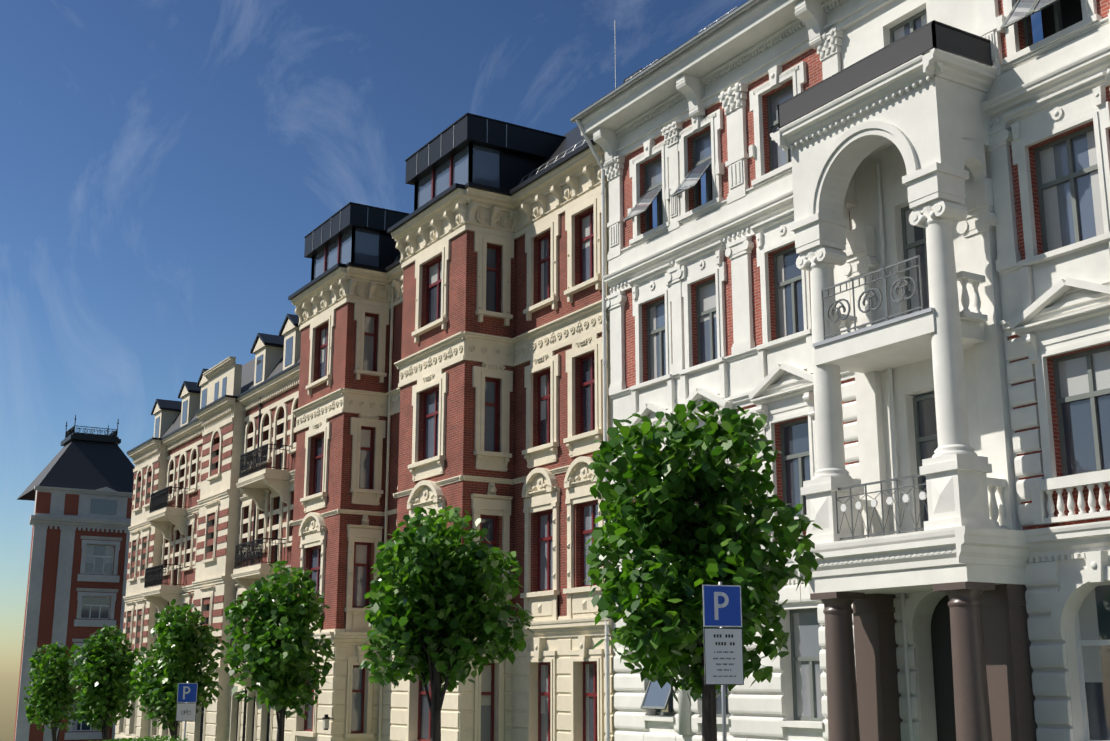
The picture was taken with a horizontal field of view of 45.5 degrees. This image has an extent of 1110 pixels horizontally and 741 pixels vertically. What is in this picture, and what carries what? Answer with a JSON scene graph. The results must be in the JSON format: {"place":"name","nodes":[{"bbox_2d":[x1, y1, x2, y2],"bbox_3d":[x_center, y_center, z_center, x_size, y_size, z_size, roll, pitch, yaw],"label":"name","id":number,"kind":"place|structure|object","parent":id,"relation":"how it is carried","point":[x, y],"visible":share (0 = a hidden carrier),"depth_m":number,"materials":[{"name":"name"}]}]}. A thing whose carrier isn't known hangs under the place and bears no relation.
{"place":"outdoors","nodes":[
{"label":"outdoors","id":0,"kind":"place"},
{"bbox_2d":[89,735,188,740],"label":"hedge","id":1,"kind":"object","parent":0,"point":[157,738],"visible":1,"depth_m":36.33,"materials":[{"name":"green plant"}]},
{"bbox_2d":[116,385,298,740],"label":"building walls","id":2,"kind":"structure","parent":0,"point":[223,565],"depth_m":60.86,"materials":[{"name":"beige paint"}]},
{"bbox_2d":[151,314,300,437],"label":"building roof","id":3,"kind":"structure","parent":2,"relation":"on","point":[275,354],"depth_m":62.55,"materials":[{"name":"grey metal"}]},
{"bbox_2d":[284,166,615,740],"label":"building walls","id":4,"kind":"structure","parent":0,"point":[460,400],"depth_m":39.63,"materials":[{"name":"red brick"}]},
{"bbox_2d":[284,139,616,740],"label":"building trim","id":5,"kind":"structure","parent":4,"relation":"attached to","point":[579,330],"depth_m":39.38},
{"bbox_2d":[322,714,333,729],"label":"wall lamp","id":6,"kind":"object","parent":5,"relation":"attached to","point":[325,718],"depth_m":43.79,"materials":[{"name":"white metal"}]},
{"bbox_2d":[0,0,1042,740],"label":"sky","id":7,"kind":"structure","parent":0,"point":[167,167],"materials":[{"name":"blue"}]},
{"bbox_2d":[613,0,1109,740],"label":"building walls","id":8,"kind":"structure","parent":0,"point":[1067,576],"depth_m":26.02,"materials":[{"name":"white paint"}]},
{"bbox_2d":[770,20,1037,740],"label":"balcony","id":9,"kind":"structure","parent":8,"relation":"attached to","point":[956,566],"depth_m":24.55,"materials":[{"name":"white paint"}]},
{"bbox_3d":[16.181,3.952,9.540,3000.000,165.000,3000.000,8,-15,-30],"label":"ground","id":10,"kind":"structure","parent":0,"visible":0},
{"bbox_2d":[13,415,134,740],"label":"building","id":11,"kind":"structure","parent":10,"relation":"on","point":[79,490],"depth_m":88.25,"materials":[{"name":"red"}]},
{"bbox_2d":[115,356,299,740],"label":"building trim","id":12,"kind":"structure","parent":10,"relation":"on","point":[223,377],"depth_m":61.74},
{"bbox_2d":[294,21,711,297],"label":"building roof","id":13,"kind":"structure","parent":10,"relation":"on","point":[470,147],"depth_m":42.14,"materials":[{"name":"black metal"}]},
{"bbox_2d":[570,0,1109,740],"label":"building trim","id":14,"kind":"structure","parent":10,"relation":"on","point":[1056,302],"depth_m":29.84,"materials":[{"name":"white paint"}]},
{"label":"pavement","id":15,"kind":"structure","parent":0,"visible":0},
{"bbox_2d":[23,642,83,740],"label":"tree","id":16,"kind":"object","parent":15,"relation":"on","point":[46,683],"depth_m":60.13,"materials":[{"name":"green plant"}]},
{"bbox_2d":[68,625,141,739],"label":"tree","id":17,"kind":"object","parent":15,"relation":"on","point":[109,662],"depth_m":52.46,"materials":[{"name":"green plant"}]},
{"bbox_2d":[124,599,224,738],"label":"tree","id":18,"kind":"object","parent":15,"relation":"on","point":[182,648],"depth_m":44.67,"materials":[{"name":"green plant"}]},
{"bbox_2d":[176,681,197,739],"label":"parking sign","id":19,"kind":"object","parent":15,"relation":"on","point":[186,701],"visible":1,"depth_m":41.80,"materials":[{"name":"blue metal"}]},
{"bbox_2d":[217,561,334,740],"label":"tree","id":20,"kind":"object","parent":15,"relation":"on","point":[282,659],"depth_m":36.01,"materials":[{"name":"green plant"}]},
{"bbox_2d":[357,501,533,740],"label":"tree","id":21,"kind":"object","parent":15,"relation":"on","point":[467,572],"depth_m":28.31,"materials":[{"name":"green plant"}]},
{"bbox_2d":[581,399,823,740],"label":"tree","id":22,"kind":"object","parent":15,"relation":"on","point":[661,633],"depth_m":20.77,"materials":[{"name":"green plant"}]},
{"bbox_2d":[702,582,743,740],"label":"parking sign","id":23,"kind":"object","parent":15,"relation":"on","point":[723,649],"visible":1,"depth_m":19.08,"materials":[{"name":"blue metal"}]}
]}

